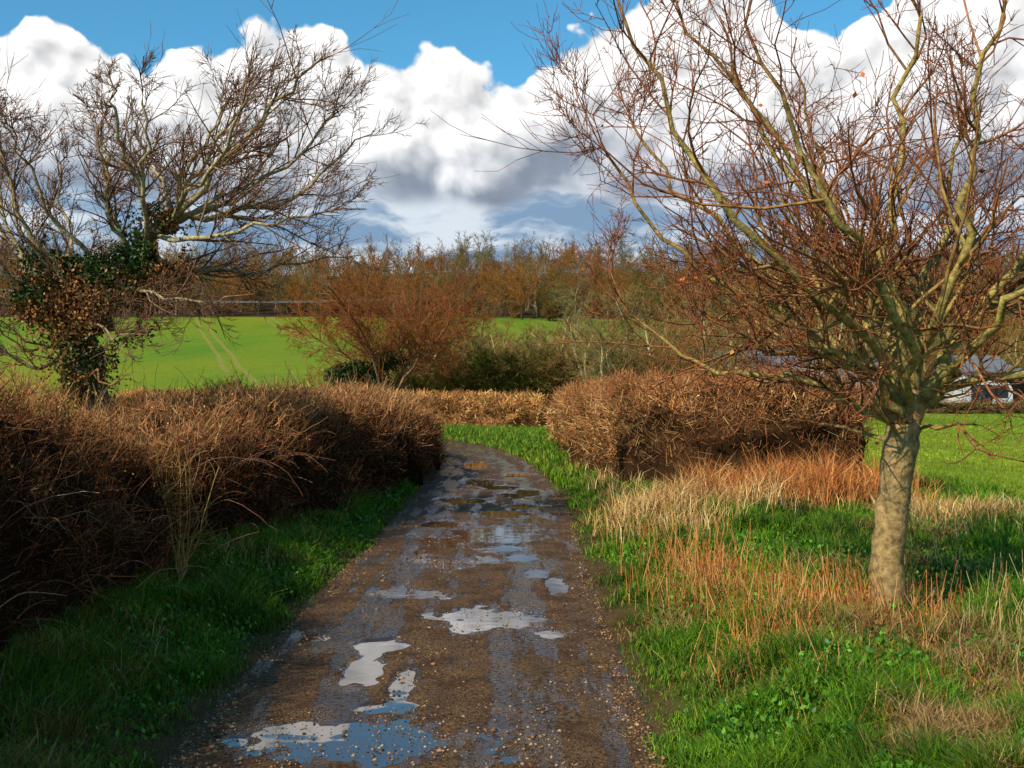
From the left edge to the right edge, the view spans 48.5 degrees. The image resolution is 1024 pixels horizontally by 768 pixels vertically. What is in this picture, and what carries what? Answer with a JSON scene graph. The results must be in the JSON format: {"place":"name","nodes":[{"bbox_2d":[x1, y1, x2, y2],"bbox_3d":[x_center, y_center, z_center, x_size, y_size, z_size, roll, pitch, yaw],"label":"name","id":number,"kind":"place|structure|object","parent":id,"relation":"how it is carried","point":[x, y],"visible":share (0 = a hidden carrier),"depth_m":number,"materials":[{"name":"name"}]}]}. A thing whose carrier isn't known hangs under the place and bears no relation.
{"place":"outdoors","nodes":[
{"label":"outdoors","id":0,"kind":"place"},
{"bbox_2d":[0,413,1023,767],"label":"grass","id":1,"kind":"structure","parent":0,"point":[952,729],"depth_m":8.47,"materials":[{"name":"green plant"}]},
{"bbox_2d":[0,268,1023,767],"bbox_3d":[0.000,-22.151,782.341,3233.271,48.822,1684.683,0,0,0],"label":"ground","id":2,"kind":"structure","parent":0,"point":[258,346],"depth_m":111.24,"materials":[{"name":"green plant"}]},
{"bbox_2d":[144,445,225,580],"bbox_3d":[-3.141,1.206,10.975,0.767,1.395,0.809,0,0,27],"label":"hazel sapling","id":3,"kind":"object","parent":2,"relation":"on","point":[184,561],"visible":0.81,"depth_m":10.99,"materials":[{"name":"brown plant"}]},
{"bbox_2d":[0,405,378,687],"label":"bramble","id":4,"kind":"object","parent":2,"relation":"on","point":[58,519],"visible":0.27,"depth_m":10.11,"materials":[{"name":"brown plant"}]},
{"bbox_2d":[0,0,429,426],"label":"ivy covered tree","id":5,"kind":"object","parent":2,"relation":"on","point":[77,299],"visible":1,"depth_m":15.56,"materials":[{"name":"brown plant"}]},
{"bbox_2d":[0,332,455,676],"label":"hawthorn hedge","id":6,"kind":"object","parent":2,"relation":"on","point":[46,455],"visible":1,"depth_m":11.81,"materials":[{"name":"brown plant"}]},
{"bbox_2d":[202,371,254,391],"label":"field shrub","id":7,"kind":"object","parent":2,"relation":"on","point":[236,382],"visible":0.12,"depth_m":61.51,"materials":[{"name":"plant"}]},
{"bbox_2d":[118,384,549,427],"bbox_3d":[-9.545,1.021,53.486,23.558,2.037,3.503,0,0,22],"label":"clipped hedge","id":8,"kind":"object","parent":2,"relation":"on","point":[485,408],"visible":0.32,"depth_m":49.70,"materials":[{"name":"brown plant"}]},
{"bbox_2d":[305,348,365,387],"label":"hedgerow tree","id":9,"kind":"object","parent":2,"relation":"on","point":[309,372],"visible":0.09,"depth_m":61.70,"materials":[{"name":"green plant"}]},
{"bbox_2d":[273,236,504,392],"bbox_3d":[-5.744,-2.458,53.182,11.259,9.593,11.216,0,0,0],"label":"red twigged tree","id":10,"kind":"object","parent":2,"relation":"on","point":[387,361],"visible":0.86,"depth_m":52.31,"materials":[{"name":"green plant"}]},
{"bbox_2d":[157,440,668,767],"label":"country lane","id":11,"kind":"structure","parent":2,"relation":"on","point":[299,681],"depth_m":9.11,"materials":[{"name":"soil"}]},
{"bbox_2d":[222,461,568,767],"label":"puddles","id":12,"kind":"object","parent":11,"relation":"on","point":[366,670],"visible":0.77,"depth_m":9.51,"materials":[{"name":"grey liquid"}]},
{"bbox_2d":[367,305,478,390],"bbox_3d":[-4.799,-1.046,62.117,5.740,6.636,5.724,0,0,33],"label":"hedgerow tree","id":13,"kind":"object","parent":2,"relation":"on","point":[428,355],"visible":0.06,"depth_m":61.47,"materials":[{"name":"brown plant"}]},
{"bbox_2d":[387,362,459,396],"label":"hedgerow shrub","id":14,"kind":"object","parent":2,"relation":"on","point":[411,386],"visible":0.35,"depth_m":58.16,"materials":[{"name":"plant"}]},
{"bbox_2d":[405,331,471,371],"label":"hedgerow tree","id":15,"kind":"object","parent":2,"relation":"on","point":[450,349],"visible":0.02,"depth_m":65.51,"materials":[{"name":"plant"}]},
{"bbox_2d":[409,355,478,393],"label":"hedgerow shrub","id":16,"kind":"object","parent":2,"relation":"on","point":[462,385],"visible":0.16,"depth_m":59.30,"materials":[{"name":"plant"}]},
{"bbox_2d":[413,320,519,369],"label":"hedgerow tree","id":17,"kind":"object","parent":2,"relation":"on","point":[494,334],"visible":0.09,"depth_m":63.66,"materials":[{"name":"plant"}]},
{"bbox_2d":[430,289,504,372],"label":"hedgerow tree","id":18,"kind":"object","parent":2,"relation":"on","point":[475,311],"visible":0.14,"depth_m":65.49,"materials":[{"name":"plant"}]},
{"bbox_2d":[428,349,510,397],"bbox_3d":[-1.951,0.035,58.837,4.852,4.463,4.939,0,0,8],"label":"hedgerow shrub","id":19,"kind":"object","parent":2,"relation":"on","point":[470,388],"visible":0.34,"depth_m":57.97,"materials":[{"name":"green plant"}]},
{"bbox_2d":[460,320,536,393],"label":"hedgerow tree","id":20,"kind":"object","parent":2,"relation":"on","point":[507,344],"visible":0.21,"depth_m":59.63,"materials":[{"name":"plant"}]},
{"bbox_2d":[453,331,563,396],"bbox_3d":[-0.137,-0.277,58.168,5.550,5.105,5.650,0,0,15],"label":"hedgerow shrub","id":21,"kind":"object","parent":2,"relation":"on","point":[479,357],"visible":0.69,"depth_m":56.99,"materials":[{"name":"green plant"}]},
{"bbox_2d":[0,516,1023,751],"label":"dead bracken","id":22,"kind":"object","parent":2,"relation":"on","point":[827,604],"visible":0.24,"depth_m":9.33,"materials":[{"name":"brown plant"}]},
{"bbox_2d":[0,480,1023,767],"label":"weeds","id":23,"kind":"object","parent":2,"relation":"on","point":[172,704],"visible":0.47,"depth_m":8.72,"materials":[{"name":"green plant"}]},
{"bbox_2d":[0,222,1023,375],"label":"distant woodland","id":24,"kind":"object","parent":2,"relation":"on","point":[503,288],"visible":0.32,"depth_m":283.21,"materials":[{"name":"brown plant"}]},
{"bbox_2d":[467,309,558,363],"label":"hedgerow tree","id":25,"kind":"object","parent":2,"relation":"on","point":[530,328],"visible":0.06,"depth_m":71.52,"materials":[{"name":"plant"}]},
{"bbox_2d":[475,340,576,410],"bbox_3d":[0.704,-0.052,57.644,5.583,4.674,5.821,0,0,-11],"label":"hedgerow shrub","id":26,"kind":"object","parent":2,"relation":"on","point":[553,361],"visible":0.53,"depth_m":56.77,"materials":[{"name":"plant"}]},
{"bbox_2d":[502,322,558,359],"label":"hedgerow tree","id":27,"kind":"object","parent":2,"relation":"on","point":[522,337],"visible":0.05,"depth_m":69.22,"materials":[{"name":"green plant"}]},
{"bbox_2d":[517,349,580,416],"bbox_3d":[1.999,0.088,59.841,4.482,4.122,4.562,0,0,4],"label":"hedgerow shrub","id":28,"kind":"object","parent":2,"relation":"on","point":[556,367],"visible":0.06,"depth_m":59.00,"materials":[{"name":"brown plant"}]},
{"bbox_2d":[532,330,582,396],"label":"hedgerow tree","id":29,"kind":"object","parent":2,"relation":"on","point":[549,349],"visible":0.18,"depth_m":59.58,"materials":[{"name":"brown plant"}]},
{"bbox_2d":[519,280,606,360],"bbox_3d":[2.875,-1.752,65.575,6.120,8.144,5.547,0,0,3],"label":"hedgerow tree","id":30,"kind":"object","parent":2,"relation":"on","point":[569,308],"visible":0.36,"depth_m":64.55,"materials":[{"name":"brown plant"}]},
{"bbox_2d":[536,344,616,407],"bbox_3d":[3.409,0.099,60.360,5.339,4.470,5.567,0,0,-19],"label":"hedgerow shrub","id":31,"kind":"object","parent":2,"relation":"on","point":[562,366],"visible":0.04,"depth_m":58.78,"materials":[{"name":"green plant"}]},
{"bbox_2d":[544,310,642,388],"bbox_3d":[4.238,-0.795,57.758,5.278,6.119,5.293,0,0,12],"label":"hedgerow tree","id":32,"kind":"object","parent":2,"relation":"on","point":[577,360],"visible":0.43,"depth_m":57.65,"materials":[{"name":"brown plant"}]},
{"bbox_2d":[557,337,642,368],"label":"hedgerow shrub","id":33,"kind":"object","parent":2,"relation":"on","point":[616,356],"visible":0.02,"depth_m":59.99,"materials":[{"name":"brown plant"}]},
{"bbox_2d":[565,309,646,381],"bbox_3d":[4.316,-0.714,55.981,4.000,5.872,4.413,0,0,-36],"label":"hedgerow tree","id":34,"kind":"object","parent":2,"relation":"on","point":[593,354],"visible":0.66,"depth_m":55.30,"materials":[{"name":"plant"}]},
{"bbox_2d":[551,278,693,364],"bbox_3d":[6.272,-1.806,63.553,8.025,8.238,6.442,0,0,32],"label":"hedgerow tree","id":35,"kind":"object","parent":2,"relation":"on","point":[615,323],"visible":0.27,"depth_m":63.05,"materials":[{"name":"brown plant"}]},
{"bbox_2d":[601,303,663,353],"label":"hedgerow tree","id":36,"kind":"object","parent":2,"relation":"on","point":[644,338],"visible":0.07,"depth_m":91.39,"materials":[{"name":"brown plant"}]},
{"bbox_2d":[589,343,680,380],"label":"hedgerow shrub","id":37,"kind":"object","parent":2,"relation":"on","point":[646,362],"visible":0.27,"depth_m":57.10,"materials":[{"name":"brown plant"}]},
{"bbox_2d":[587,283,702,368],"bbox_3d":[7.292,-1.688,62.501,6.060,8.064,5.493,0,0,-18],"label":"hedgerow tree","id":38,"kind":"object","parent":2,"relation":"on","point":[622,320],"visible":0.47,"depth_m":62.07,"materials":[{"name":"brown plant"}]},
{"bbox_2d":[623,351,702,376],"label":"hedgerow shrub","id":39,"kind":"object","parent":2,"relation":"on","point":[684,366],"visible":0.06,"depth_m":59.39,"materials":[{"name":"plant"}]},
{"bbox_2d":[621,305,715,366],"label":"hedgerow tree","id":40,"kind":"object","parent":2,"relation":"on","point":[698,334],"visible":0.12,"depth_m":70.16,"materials":[{"name":"brown plant"}]},
{"bbox_2d":[629,318,709,377],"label":"hedgerow tree","id":41,"kind":"object","parent":2,"relation":"on","point":[680,343],"visible":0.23,"depth_m":59.70,"materials":[{"name":"brown plant"}]},
{"bbox_2d":[642,310,742,381],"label":"hedgerow tree","id":42,"kind":"object","parent":2,"relation":"on","point":[711,348],"visible":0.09,"depth_m":65.67,"materials":[{"name":"brown plant"}]},
{"bbox_2d":[666,309,725,349],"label":"hedgerow tree","id":43,"kind":"object","parent":2,"relation":"on","point":[710,333],"visible":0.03,"depth_m":95.27,"materials":[{"name":"plant"}]},
{"bbox_2d":[650,339,742,383],"bbox_3d":[9.729,-0.169,64.226,5.458,5.020,5.556,0,0,-40],"label":"hedgerow shrub","id":44,"kind":"object","parent":2,"relation":"on","point":[716,365],"visible":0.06,"depth_m":63.32,"materials":[{"name":"plant"}]},
{"bbox_2d":[538,357,880,488],"bbox_3d":[2.952,0.767,27.776,4.433,2.608,19.972,0,0,-7],"label":"beech hedge","id":45,"kind":"object","parent":2,"relation":"on","point":[590,420],"visible":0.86,"depth_m":19.53,"materials":[{"name":"brown plant"}]},
{"bbox_2d":[663,280,762,376],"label":"hedgerow tree","id":46,"kind":"object","parent":2,"relation":"on","point":[732,334],"visible":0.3,"depth_m":73.96,"materials":[{"name":"brown plant"}]},
{"bbox_2d":[430,0,1023,611],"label":"bare roadside tree","id":47,"kind":"object","parent":2,"relation":"on","point":[896,412],"visible":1,"depth_m":8.93,"materials":[{"name":"brown plant"}]},
{"bbox_2d":[696,350,804,384],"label":"grey farm shed","id":48,"kind":"structure","parent":2,"relation":"on","point":[760,359],"depth_m":76.87,"materials":[{"name":"grey metal"}]},
{"bbox_2d":[714,286,794,348],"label":"hedgerow tree","id":49,"kind":"object","parent":2,"relation":"on","point":[751,308],"visible":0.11,"depth_m":94.51,"materials":[{"name":"brown plant"}]},
{"bbox_2d":[734,319,795,349],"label":"hedgerow tree","id":50,"kind":"object","parent":2,"relation":"on","point":[767,341],"visible":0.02,"depth_m":83.27,"materials":[{"name":"plant"}]},
{"bbox_2d":[750,300,853,364],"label":"hedgerow tree","id":51,"kind":"object","parent":2,"relation":"on","point":[808,336],"visible":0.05,"depth_m":82.89,"materials":[{"name":"brown plant"}]},
{"bbox_2d":[755,283,848,357],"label":"hedgerow tree","id":52,"kind":"object","parent":2,"relation":"on","point":[796,323],"visible":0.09,"depth_m":98.32,"materials":[{"name":"brown plant"}]},
{"bbox_2d":[619,504,1023,745],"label":"dead stalks","id":53,"kind":"object","parent":2,"relation":"on","point":[708,573],"visible":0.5,"depth_m":9.56,"materials":[{"name":"beige plant"}]},
{"bbox_2d":[798,358,877,399],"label":"grey farm shed","id":54,"kind":"structure","parent":2,"relation":"on","point":[875,363],"depth_m":81.27,"materials":[{"name":"grey metal"}]},
{"bbox_2d":[802,301,888,379],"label":"hedgerow tree","id":55,"kind":"object","parent":2,"relation":"on","point":[852,341],"visible":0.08,"depth_m":81.58,"materials":[{"name":"brown plant"}]},
{"bbox_2d":[852,338,910,391],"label":"hedgerow tree","id":56,"kind":"object","parent":2,"relation":"on","point":[876,360],"visible":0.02,"depth_m":83.09,"materials":[{"name":"brown plant"}]},
{"bbox_2d":[838,298,935,368],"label":"hedgerow tree","id":57,"kind":"object","parent":2,"relation":"on","point":[865,344],"depth_m":95.87,"materials":[{"name":"brown plant"}]},
{"bbox_2d":[871,314,958,390],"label":"hedgerow tree","id":58,"kind":"object","parent":2,"relation":"on","point":[924,376],"visible":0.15,"depth_m":84.74,"materials":[{"name":"brown plant"}]},
{"bbox_2d":[869,397,1023,413],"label":"field boundary hedge","id":59,"kind":"object","parent":2,"relation":"on","point":[974,408],"visible":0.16,"depth_m":77.95,"materials":[{"name":"plant"}]},
{"bbox_2d":[921,303,973,370],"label":"hedgerow tree","id":60,"kind":"object","parent":2,"relation":"on","point":[936,343],"visible":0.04,"depth_m":96.87,"materials":[{"name":"brown plant"}]},
{"bbox_2d":[926,355,1018,403],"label":"white farmhouse","id":61,"kind":"object","parent":2,"relation":"on","point":[1005,394],"visible":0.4,"depth_m":82.67,"materials":[{"name":"paint"}]},
{"bbox_2d":[971,385,991,402],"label":"door","id":62,"kind":"structure","parent":61,"relation":"in","point":[983,387],"depth_m":82.40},
{"bbox_2d":[986,385,996,397],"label":"window","id":63,"kind":"structure","parent":61,"relation":"in","point":[992,390],"depth_m":82.50,"materials":[{"name":"black glass"}]},
{"bbox_2d":[994,385,1007,397],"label":"window","id":64,"kind":"structure","parent":61,"relation":"in","point":[1005,395],"depth_m":82.62,"materials":[{"name":"black glass"}]},
{"bbox_2d":[946,296,1023,362],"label":"hedgerow tree","id":65,"kind":"object","parent":2,"relation":"on","point":[1005,342],"visible":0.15,"depth_m":101.86,"materials":[{"name":"brown plant"}]},
{"bbox_2d":[999,328,1023,367],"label":"hedgerow tree","id":66,"kind":"object","parent":2,"relation":"on","point":[1015,353],"visible":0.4,"depth_m":94.20,"materials":[{"name":"brown plant"}]},
{"bbox_2d":[999,351,1023,384],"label":"hedgerow shrub","id":67,"kind":"object","parent":2,"relation":"on","point":[1020,365],"visible":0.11,"depth_m":84.82,"materials":[{"name":"green plant"}]},
{"bbox_2d":[1009,310,1023,356],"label":"hedgerow tree","id":68,"kind":"object","parent":2,"relation":"on","point":[1019,335],"visible":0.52,"depth_m":94.98,"materials":[{"name":"plant"}]},
{"bbox_2d":[1013,368,1023,401],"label":"white outbuilding","id":69,"kind":"structure","parent":2,"relation":"on","point":[1016,396],"depth_m":84.01,"materials":[{"name":"paint"}]},
{"bbox_2d":[1013,385,1023,401],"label":"door","id":70,"kind":"structure","parent":69,"relation":"in","point":[1016,390],"depth_m":84.00,"materials":[{"name":"black"}]},
{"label":"utility pole","id":71,"kind":"object","parent":2,"relation":"on","visible":0},
{"bbox_2d":[186,300,377,302],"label":"overhead cable","id":72,"kind":"object","parent":71,"relation":"attached to","point":[286,302],"visible":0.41,"depth_m":83.59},
{"bbox_2d":[0,440,1023,764],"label":"dry grass","id":73,"kind":"structure","parent":0,"point":[830,482],"depth_m":17.07,"materials":[{"name":"beige plant"}]},
{"bbox_2d":[0,0,1023,275],"label":"sky","id":74,"kind":"structure","parent":0,"point":[460,61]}
]}

